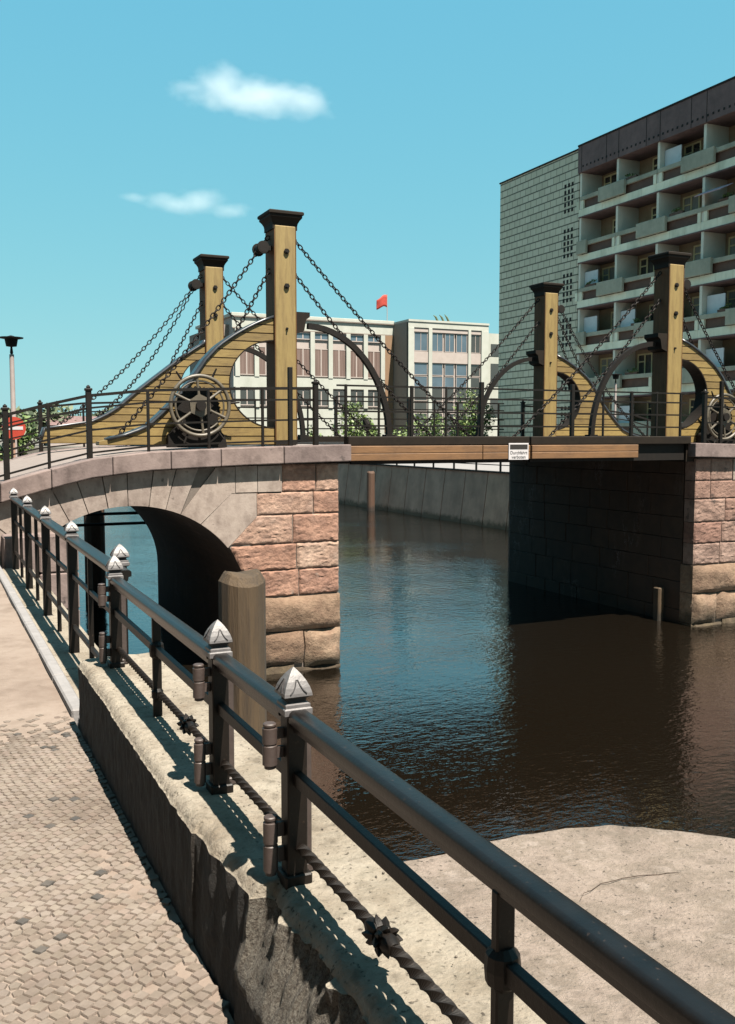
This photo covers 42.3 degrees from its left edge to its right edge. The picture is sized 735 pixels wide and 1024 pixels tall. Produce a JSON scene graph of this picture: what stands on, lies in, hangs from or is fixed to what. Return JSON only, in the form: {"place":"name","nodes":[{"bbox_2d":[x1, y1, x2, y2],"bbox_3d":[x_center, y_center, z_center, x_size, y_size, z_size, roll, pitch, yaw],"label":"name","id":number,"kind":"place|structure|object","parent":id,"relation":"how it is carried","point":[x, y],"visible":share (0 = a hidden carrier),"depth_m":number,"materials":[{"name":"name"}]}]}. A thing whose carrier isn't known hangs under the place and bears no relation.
{"place":"outdoors","nodes":[
{"label":"outdoors","id":0,"kind":"place"},
{"bbox_2d":[0,439,113,460],"bbox_3d":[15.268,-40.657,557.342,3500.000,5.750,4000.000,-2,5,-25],"label":"ground","id":1,"kind":"structure","parent":0,"point":[52,448],"depth_m":113.08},
{"bbox_2d":[0,335,22,456],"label":"street lamp","id":2,"kind":"object","parent":1,"relation":"on","point":[11,341],"visible":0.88,"depth_m":26.25,"materials":[{"name":"metal"}]},
{"bbox_2d":[8,417,25,457],"bbox_3d":[-9.073,-1.552,24.428,0.580,1.780,0.106,-2,5,-25],"label":"no entry sign","id":3,"kind":"object","parent":1,"relation":"on","point":[19,430],"visible":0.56,"depth_m":24.39,"materials":[{"name":"metal"}]},
{"bbox_2d":[0,409,37,460],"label":"bush","id":4,"kind":"object","parent":1,"relation":"on","point":[23,440],"visible":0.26,"depth_m":27.75,"materials":[{"name":"green plant"}]},
{"bbox_2d":[0,408,37,442],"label":"tree","id":5,"kind":"object","parent":1,"relation":"on","point":[19,415],"visible":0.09,"depth_m":118.57,"materials":[{"name":"green plant"}]},
{"bbox_2d":[0,566,79,729],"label":"kerb","id":6,"kind":"structure","parent":1,"relation":"on","point":[67,693],"depth_m":7.91,"materials":[{"name":"stone"}]},
{"bbox_2d":[16,404,80,445],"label":"tree","id":7,"kind":"object","parent":1,"relation":"on","point":[34,413],"visible":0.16,"depth_m":129.92,"materials":[{"name":"green plant"}]},
{"bbox_2d":[45,416,107,445],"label":"house","id":8,"kind":"structure","parent":1,"relation":"on","point":[71,420],"depth_m":129.60,"materials":[{"name":"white stone"}]},
{"bbox_2d":[62,521,145,526],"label":"fender beam","id":9,"kind":"structure","parent":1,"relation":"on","point":[110,524],"depth_m":21.95,"materials":[{"name":"wood"}]},
{"bbox_2d":[84,511,137,515],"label":"fender beam","id":10,"kind":"structure","parent":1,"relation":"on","point":[111,513],"depth_m":21.95,"materials":[{"name":"wood"}]},
{"bbox_2d":[0,444,350,674],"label":"bridge side span","id":11,"kind":"object","parent":1,"relation":"on","point":[209,517],"visible":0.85,"depth_m":15.94,"materials":[{"name":"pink stone"}]},
{"bbox_2d":[0,400,120,458],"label":"bridge railing","id":12,"kind":"object","parent":11,"relation":"on","point":[40,426],"visible":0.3,"depth_m":20.67,"materials":[{"name":"metal"}]},
{"bbox_2d":[39,254,228,442],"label":"bridge tower","id":13,"kind":"structure","parent":11,"relation":"on","point":[209,284],"depth_m":20.55,"materials":[{"name":"yellow wood"}]},
{"bbox_2d":[27,287,193,443],"bbox_3d":[-5.403,-3.127,20.079,3.588,3.457,0.083,-2,5,-25],"label":"chain","id":14,"kind":"object","parent":13,"relation":"hanging from","point":[69,416],"visible":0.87,"depth_m":20.21,"materials":[{"name":"metal"}]},
{"bbox_2d":[97,289,193,416],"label":"chain","id":15,"kind":"object","parent":13,"relation":"hanging from","point":[114,401],"visible":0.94,"depth_m":20.59,"materials":[{"name":"metal"}]},
{"bbox_2d":[170,301,201,363],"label":"chain","id":16,"kind":"object","parent":13,"relation":"hanging from","point":[186,333],"visible":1,"depth_m":20.79,"materials":[{"name":"metal"}]},
{"bbox_2d":[224,304,340,436],"bbox_3d":[-1.951,-3.213,21.798,2.895,2.992,0.083,-2,5,-25],"label":"chain","id":17,"kind":"object","parent":13,"relation":"hanging from","point":[301,397],"visible":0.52,"depth_m":22.03,"materials":[{"name":"metal"}]},
{"bbox_2d":[223,276,373,435],"bbox_3d":[-1.541,-3.504,21.966,3.801,3.622,0.083,-2,5,-25],"label":"chain","id":18,"kind":"object","parent":13,"relation":"hanging from","point":[300,364],"visible":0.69,"depth_m":22.07,"materials":[{"name":"metal"}]},
{"bbox_2d":[0,367,319,480],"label":"bridge railing","id":19,"kind":"object","parent":11,"relation":"on","point":[89,395],"visible":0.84,"depth_m":15.04,"materials":[{"name":"metal"}]},
{"bbox_2d":[96,209,309,447],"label":"bridge tower","id":20,"kind":"structure","parent":11,"relation":"on","point":[279,327],"depth_m":16.60,"materials":[{"name":"yellow wood"}]},
{"bbox_2d":[117,251,258,434],"bbox_3d":[-3.104,-2.865,16.305,2.626,3.382,0.083,-2,5,-25],"label":"chain","id":21,"kind":"object","parent":20,"relation":"hanging from","point":[192,342],"visible":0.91,"depth_m":16.34,"materials":[{"name":"metal"}]},
{"bbox_2d":[234,268,269,332],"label":"chain","id":22,"kind":"object","parent":20,"relation":"hanging from","point":[250,306],"visible":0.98,"depth_m":16.73,"materials":[{"name":"metal"}]},
{"bbox_2d":[296,273,431,435],"bbox_3d":[-0.050,-2.886,17.733,2.895,2.992,0.083,-2,5,-25],"label":"chain","id":23,"kind":"object","parent":20,"relation":"hanging from","point":[337,329],"visible":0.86,"depth_m":17.45,"materials":[{"name":"metal"}]},
{"bbox_2d":[296,239,471,435],"bbox_3d":[0.361,-3.177,17.901,3.801,3.622,0.083,-2,5,-25],"label":"chain","id":24,"kind":"object","parent":20,"relation":"hanging from","point":[375,335],"visible":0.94,"depth_m":17.81,"materials":[{"name":"metal"}]},
{"bbox_2d":[238,323,529,464],"bbox_3d":[-0.243,-2.384,20.173,4.003,2.520,7.100,-2,5,-25],"label":"bridge leaf","id":25,"kind":"object","parent":11,"relation":"attached to","point":[388,447],"visible":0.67,"depth_m":17.23,"materials":[{"name":"brown wood"}]},
{"bbox_2d":[508,443,528,459],"bbox_3d":[2.823,-1.132,17.764,0.440,0.310,0.022,-2,5,-25],"label":"notice board","id":26,"kind":"object","parent":25,"relation":"attached to","point":[518,451],"visible":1,"depth_m":17.75,"materials":[{"name":"white paint"}]},
{"bbox_2d":[1,532,734,1023],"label":"quay wall","id":27,"kind":"structure","parent":1,"relation":"on","point":[269,950],"depth_m":3.06,"materials":[{"name":"stone"}]},
{"bbox_2d":[9,488,131,658],"bbox_3d":[-3.255,0.547,9.790,0.170,1.201,8.160,-2,5,-25],"label":"quay railing","id":28,"kind":"object","parent":27,"relation":"on","point":[68,534],"visible":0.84,"depth_m":9.06,"materials":[{"name":"metal"}]},
{"bbox_2d":[98,555,734,1023],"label":"quay railing","id":29,"kind":"object","parent":27,"relation":"on","point":[654,989],"visible":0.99,"depth_m":2.47,"materials":[{"name":"metal"}]},
{"bbox_2d":[581,872,676,897],"bbox_3d":[0.833,1.177,3.027,0.421,0.006,0.063,-2,5,-25],"label":"crack","id":30,"kind":"object","parent":27,"relation":"on","point":[626,877],"visible":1,"depth_m":3.05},
{"bbox_2d":[337,464,508,530],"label":"canal wall","id":31,"kind":"structure","parent":1,"relation":"on","point":[474,497],"depth_m":46.20,"materials":[{"name":"grey concrete"}]},
{"bbox_2d":[396,462,508,471],"bbox_3d":[-0.034,-3.247,53.686,0.070,1.030,52.500,-2,5,-25],"label":"canal fence","id":32,"kind":"object","parent":31,"relation":"on","point":[500,465],"visible":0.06,"depth_m":42.81,"materials":[{"name":"metal"}]},
{"bbox_2d":[498,76,734,435],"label":"apartment block","id":33,"kind":"structure","parent":1,"relation":"on","point":[591,225],"depth_m":55.04,"materials":[{"name":"grey tile"}]},
{"bbox_2d":[600,357,612,374],"bbox_3d":[14.716,-8.738,58.347,0.065,1.450,1.250,-2,5,-25],"label":"window","id":34,"kind":"structure","parent":33,"relation":"in","point":[604,362],"depth_m":58.57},
{"bbox_2d":[602,265,614,280],"bbox_3d":[14.716,-14.200,57.908,0.065,1.450,1.250,-2,5,-25],"label":"window","id":35,"kind":"structure","parent":33,"relation":"in","point":[608,273],"depth_m":57.89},
{"bbox_2d":[604,172,616,185],"bbox_3d":[14.716,-19.662,57.469,0.065,1.450,1.250,-2,5,-25],"label":"window","id":36,"kind":"structure","parent":33,"relation":"in","point":[609,179],"depth_m":57.43,"materials":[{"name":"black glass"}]},
{"bbox_2d":[637,353,652,373],"bbox_3d":[16.145,-8.492,55.293,0.065,1.450,1.250,-2,5,-25],"label":"window","id":37,"kind":"structure","parent":33,"relation":"in","point":[644,361],"depth_m":55.27,"materials":[{"name":"black glass"}]},
{"bbox_2d":[639,257,653,274],"bbox_3d":[16.145,-13.954,54.854,0.065,1.450,1.250,-2,5,-25],"label":"window","id":38,"kind":"structure","parent":33,"relation":"in","point":[646,266],"depth_m":54.97,"materials":[{"name":"black glass"}]},
{"bbox_2d":[683,193,700,211],"bbox_3d":[17.573,-16.440,51.581,0.065,1.450,1.250,-2,5,-25],"label":"window","id":39,"kind":"structure","parent":33,"relation":"in","point":[690,203],"depth_m":51.51,"materials":[{"name":"glass"}]},
{"bbox_2d":[684,140,701,155],"bbox_3d":[17.573,-19.171,51.362,0.065,1.450,1.250,-2,5,-25],"label":"window","id":40,"kind":"structure","parent":33,"relation":"in","point":[692,148],"depth_m":51.30,"materials":[{"name":"black glass"}]},
{"bbox_2d":[692,296,698,315],"bbox_3d":[17.954,-10.913,51.207,0.065,1.450,1.250,-2,5,-25],"label":"window","id":41,"kind":"structure","parent":33,"relation":"in","point":[695,300],"depth_m":51.51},
{"bbox_2d":[693,244,700,260],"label":"window","id":42,"kind":"structure","parent":33,"relation":"in","point":[697,248],"depth_m":51.30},
{"bbox_2d":[727,290,734,307],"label":"window","id":43,"kind":"structure","parent":33,"relation":"in","point":[730,294],"depth_m":49.25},
{"bbox_2d":[728,236,734,254],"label":"window","id":44,"kind":"structure","parent":33,"relation":"in","point":[731,245],"depth_m":49.13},
{"bbox_2d":[508,443,734,626],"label":"bridge side span","id":45,"kind":"object","parent":1,"relation":"on","point":[627,535],"visible":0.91,"depth_m":21.54,"materials":[{"name":"pink stone"}]},
{"bbox_2d":[373,342,690,461],"bbox_3d":[3.412,-2.520,21.872,4.003,2.520,7.100,-2,5,-25],"label":"bridge leaf","id":46,"kind":"object","parent":45,"relation":"attached to","point":[591,446],"visible":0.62,"depth_m":18.97,"materials":[{"name":"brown wood"}]},
{"bbox_2d":[526,282,637,435],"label":"bridge tower","id":47,"kind":"structure","parent":45,"relation":"on","point":[549,364],"depth_m":24.73,"materials":[{"name":"yellow wood"}]},
{"bbox_2d":[414,298,539,434],"bbox_3d":[2.736,-3.664,23.954,3.801,3.622,0.083,-2,5,-25],"label":"chain","id":48,"kind":"object","parent":47,"relation":"hanging from","point":[468,378],"visible":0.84,"depth_m":24.00,"materials":[{"name":"metal"}]},
{"bbox_2d":[441,321,538,435],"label":"chain","id":49,"kind":"object","parent":47,"relation":"hanging from","point":[501,369],"visible":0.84,"depth_m":24.24,"materials":[{"name":"metal"}]},
{"bbox_2d":[558,317,617,420],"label":"chain","id":50,"kind":"object","parent":47,"relation":"hanging from","point":[570,347],"visible":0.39,"depth_m":25.25,"materials":[{"name":"metal"}]},
{"bbox_2d":[562,313,645,435],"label":"chain","id":51,"kind":"object","parent":47,"relation":"hanging from","point":[618,406],"visible":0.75,"depth_m":25.40,"materials":[{"name":"metal"}]},
{"bbox_2d":[520,401,650,435],"bbox_3d":[8.584,-1.956,28.034,9.702,2.888,0.112,-2,5,-25],"label":"bridge railing","id":52,"kind":"object","parent":45,"relation":"on","point":[523,406],"visible":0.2,"depth_m":26.46,"materials":[{"name":"metal"}]},
{"bbox_2d":[648,444,708,461],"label":"threshold beam","id":53,"kind":"structure","parent":45,"relation":"on","point":[688,459],"depth_m":19.70,"materials":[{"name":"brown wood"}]},
{"bbox_2d":[644,251,734,443],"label":"bridge tower","id":54,"kind":"structure","parent":45,"relation":"on","point":[673,351],"depth_m":20.68,"materials":[{"name":"yellow wood"}]},
{"bbox_2d":[513,271,661,435],"bbox_3d":[4.637,-3.337,19.889,3.801,3.622,0.083,-2,5,-25],"label":"chain","id":55,"kind":"object","parent":54,"relation":"hanging from","point":[588,357],"visible":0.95,"depth_m":19.90,"materials":[{"name":"metal"}]},
{"bbox_2d":[549,299,660,435],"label":"chain","id":56,"kind":"object","parent":54,"relation":"hanging from","point":[605,371],"visible":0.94,"depth_m":20.14,"materials":[{"name":"metal"}]},
{"bbox_2d":[684,289,734,388],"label":"chain","id":57,"kind":"object","parent":54,"relation":"hanging from","point":[709,340],"visible":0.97,"depth_m":21.23,"materials":[{"name":"metal"}]},
{"bbox_2d":[701,381,734,443],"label":"bridge railing","id":58,"kind":"object","parent":45,"relation":"on","point":[721,406],"visible":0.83,"depth_m":20.03,"materials":[{"name":"metal"}]},
{"bbox_2d":[0,711,229,1023],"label":"mosaic pavement","id":59,"kind":"structure","parent":0,"point":[31,782],"depth_m":3.76,"materials":[{"name":"stone"}]},
{"bbox_2d":[0,582,233,1023],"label":"sandy path","id":60,"kind":"structure","parent":0,"point":[28,690],"depth_m":6.54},
{"bbox_2d":[189,312,498,435],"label":"state building","id":61,"kind":"structure","parent":0,"point":[431,353],"depth_m":118.43,"materials":[{"name":"paint"}]},
{"bbox_2d":[240,346,253,374],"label":"window","id":62,"kind":"structure","parent":61,"relation":"in","point":[246,358],"depth_m":112.71,"materials":[{"name":"glass"}]},
{"bbox_2d":[240,390,253,404],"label":"window","id":63,"kind":"structure","parent":61,"relation":"in","point":[244,394],"depth_m":113.00,"materials":[{"name":"grey glass"}]},
{"bbox_2d":[259,346,265,374],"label":"window","id":64,"kind":"structure","parent":61,"relation":"in","point":[262,364],"depth_m":113.51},
{"bbox_2d":[297,332,309,339],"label":"window","id":65,"kind":"structure","parent":61,"relation":"in","point":[302,335],"depth_m":115.47,"materials":[{"name":"blue glass"}]},
{"bbox_2d":[297,348,309,376],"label":"window","id":66,"kind":"structure","parent":61,"relation":"in","point":[303,354],"depth_m":115.69,"materials":[{"name":"glass"}]},
{"bbox_2d":[297,390,309,405],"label":"window","id":67,"kind":"structure","parent":61,"relation":"in","point":[305,394],"depth_m":116.09,"materials":[{"name":"grey glass"}]},
{"bbox_2d":[315,333,327,340],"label":"window","id":68,"kind":"structure","parent":61,"relation":"in","point":[318,336],"depth_m":116.43,"materials":[{"name":"clear glass"}]},
{"bbox_2d":[315,349,327,376],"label":"window","id":69,"kind":"structure","parent":61,"relation":"in","point":[321,355],"depth_m":116.71,"materials":[{"name":"glass"}]},
{"bbox_2d":[319,391,327,405],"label":"window","id":70,"kind":"structure","parent":61,"relation":"in","point":[322,395],"depth_m":117.14,"materials":[{"name":"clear glass"}]},
{"bbox_2d":[333,391,343,406],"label":"window","id":71,"kind":"structure","parent":61,"relation":"in","point":[335,393],"depth_m":118.06,"materials":[{"name":"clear glass"}]},
{"bbox_2d":[333,349,345,377],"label":"window","id":72,"kind":"structure","parent":61,"relation":"in","point":[338,355],"depth_m":117.69,"materials":[{"name":"glass"}]},
{"bbox_2d":[351,335,362,341],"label":"window","id":73,"kind":"structure","parent":61,"relation":"in","point":[354,338],"depth_m":118.44,"materials":[{"name":"clear glass"}]},
{"bbox_2d":[351,350,362,377],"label":"window","id":74,"kind":"structure","parent":61,"relation":"in","point":[356,364],"depth_m":118.70,"materials":[{"name":"glass"}]},
{"bbox_2d":[351,391,362,406],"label":"window","id":75,"kind":"structure","parent":61,"relation":"in","point":[353,393],"depth_m":119.03,"materials":[{"name":"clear glass"}]},
{"bbox_2d":[368,392,377,406],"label":"window","id":76,"kind":"structure","parent":61,"relation":"in","point":[370,404],"depth_m":119.98,"materials":[{"name":"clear glass"}]},
{"bbox_2d":[368,351,379,377],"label":"window","id":77,"kind":"structure","parent":61,"relation":"in","point":[373,356],"depth_m":119.74,"materials":[{"name":"glass"}]},
{"bbox_2d":[376,294,387,316],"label":"flag","id":78,"kind":"object","parent":61,"relation":"on","point":[382,301],"visible":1,"depth_m":120.35,"materials":[{"name":"red fabric"}]},
{"bbox_2d":[414,363,426,374],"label":"window","id":79,"kind":"structure","parent":61,"relation":"in","point":[419,368],"depth_m":118.03,"materials":[{"name":"clear glass"}]},
{"bbox_2d":[414,376,426,385],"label":"window","id":80,"kind":"structure","parent":61,"relation":"in","point":[422,379],"depth_m":118.22,"materials":[{"name":"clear glass"}]},
{"bbox_2d":[414,388,426,400],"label":"window","id":81,"kind":"structure","parent":61,"relation":"in","point":[418,392],"depth_m":118.23,"materials":[{"name":"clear glass"}]},
{"bbox_2d":[414,403,426,410],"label":"window","id":82,"kind":"structure","parent":61,"relation":"in","point":[416,405],"depth_m":118.41,"materials":[{"name":"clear glass"}]},
{"bbox_2d":[414,332,427,350],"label":"window","id":83,"kind":"structure","parent":61,"relation":"in","point":[420,338],"depth_m":117.77,"materials":[{"name":"clear glass"}]},
{"bbox_2d":[432,333,442,351],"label":"window","id":84,"kind":"structure","parent":61,"relation":"in","point":[437,338],"depth_m":118.75,"materials":[{"name":"clear glass"}]},
{"bbox_2d":[432,363,442,375],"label":"window","id":85,"kind":"structure","parent":61,"relation":"in","point":[437,369],"depth_m":119.04,"materials":[{"name":"blue glass"}]},
{"bbox_2d":[432,376,442,386],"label":"window","id":86,"kind":"structure","parent":61,"relation":"in","point":[437,381],"depth_m":119.16,"materials":[{"name":"blue glass"}]},
{"bbox_2d":[432,388,442,400],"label":"window","id":87,"kind":"structure","parent":61,"relation":"in","point":[435,392],"depth_m":119.31,"materials":[{"name":"grey glass"}]},
{"bbox_2d":[444,364,453,375],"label":"window","id":88,"kind":"structure","parent":61,"relation":"in","point":[448,368],"depth_m":119.74,"materials":[{"name":"blue glass"}]},
{"bbox_2d":[444,377,453,386],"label":"window","id":89,"kind":"structure","parent":61,"relation":"in","point":[448,381],"depth_m":119.88,"materials":[{"name":"blue glass"}]},
{"bbox_2d":[444,334,454,351],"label":"window","id":90,"kind":"structure","parent":61,"relation":"in","point":[449,339],"depth_m":119.45,"materials":[{"name":"blue glass"}]},
{"bbox_2d":[455,364,466,375],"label":"window","id":91,"kind":"structure","parent":61,"relation":"in","point":[461,369],"depth_m":120.48,"materials":[{"name":"blue glass"}]},
{"bbox_2d":[455,377,466,386],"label":"window","id":92,"kind":"structure","parent":61,"relation":"in","point":[458,380],"depth_m":120.55,"materials":[{"name":"blue glass"}]},
{"bbox_2d":[455,389,466,401],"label":"window","id":93,"kind":"structure","parent":61,"relation":"in","point":[458,394],"depth_m":120.71,"materials":[{"name":"grey glass"}]},
{"bbox_2d":[456,334,466,352],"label":"window","id":94,"kind":"structure","parent":61,"relation":"in","point":[461,339],"depth_m":120.21,"materials":[{"name":"blue glass"}]},
{"bbox_2d":[471,335,479,353],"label":"window","id":95,"kind":"structure","parent":61,"relation":"in","point":[475,339],"depth_m":121.10,"materials":[{"name":"grey glass"}]},
{"bbox_2d":[471,377,479,387],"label":"window","id":96,"kind":"structure","parent":61,"relation":"in","point":[475,381],"depth_m":121.48,"materials":[{"name":"grey glass"}]},
{"bbox_2d":[490,398,497,416],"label":"window","id":97,"kind":"structure","parent":61,"relation":"in","point":[495,406],"depth_m":127.87,"materials":[{"name":"grey glass"}]},
{"bbox_2d":[490,364,498,385],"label":"window","id":98,"kind":"structure","parent":61,"relation":"in","point":[494,367],"depth_m":127.47,"materials":[{"name":"grey glass"}]},
{"bbox_2d":[0,0,734,415],"label":"sky","id":99,"kind":"structure","parent":0,"point":[140,140],"materials":[{"name":"blue"}]},
{"bbox_2d":[72,503,734,861],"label":"water","id":100,"kind":"structure","parent":0,"point":[468,683],"depth_m":14.96,"materials":[{"name":"black liquid"}]},
{"bbox_2d":[84,509,106,604],"bbox_3d":[-6.484,1.480,22.658,0.481,4.418,0.493,-2,5,-25],"label":"mooring pile","id":101,"kind":"object","parent":100,"relation":"in","point":[94,536],"visible":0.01,"depth_m":22.43,"materials":[{"name":"wood"}]},
{"bbox_2d":[218,569,266,735],"bbox_3d":[-1.108,2.664,8.553,0.417,4.318,0.428,-2,5,-25],"label":"mooring pile","id":102,"kind":"object","parent":100,"relation":"in","point":[242,605],"visible":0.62,"depth_m":8.26,"materials":[{"name":"brown wood"}]},
{"bbox_2d":[367,471,374,510],"bbox_3d":[0.176,-0.385,50.862,0.441,3.618,0.452,-2,5,-25],"label":"mooring pile","id":103,"kind":"object","parent":100,"relation":"in","point":[370,490],"visible":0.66,"depth_m":50.63,"materials":[{"name":"wood"}]},
{"bbox_2d":[653,587,663,620],"bbox_3d":[6.320,2.490,20.691,0.160,1.720,0.180,-2,5,-25],"label":"mooring pile","id":104,"kind":"object","parent":100,"relation":"in","point":[658,600],"visible":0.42,"depth_m":20.58,"materials":[{"name":"brown wood"}]},
{"bbox_2d":[132,664,694,1011],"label":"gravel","id":105,"kind":"structure","parent":0,"point":[393,1000],"depth_m":3.08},
{"bbox_2d":[390,462,508,471],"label":"pavement","id":106,"kind":"structure","parent":0,"point":[472,467],"depth_m":49.81,"materials":[{"name":"concrete"}]},
{"bbox_2d":[328,402,372,435],"bbox_3d":[-1.020,-5.389,64.368,2.333,4.334,3.107,4,6,39],"label":"bush","id":107,"kind":"object","parent":106,"relation":"on","point":[353,422],"visible":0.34,"depth_m":64.67,"materials":[{"name":"green plant"}]},
{"bbox_2d":[405,413,447,435],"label":"bush","id":108,"kind":"object","parent":106,"relation":"on","point":[431,423],"visible":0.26,"depth_m":67.66,"materials":[{"name":"green plant"}]},
{"bbox_2d":[449,387,495,435],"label":"bush","id":109,"kind":"object","parent":106,"relation":"on","point":[473,422],"visible":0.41,"depth_m":66.58,"materials":[{"name":"green plant"}]},
{"bbox_2d":[612,373,621,416],"bbox_3d":[9.102,-3.141,35.000,0.444,3.894,0.444,-2,5,-25],"label":"street lamp","id":110,"kind":"object","parent":106,"relation":"on","point":[615,376],"visible":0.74,"depth_m":34.85,"materials":[{"name":"metal"}]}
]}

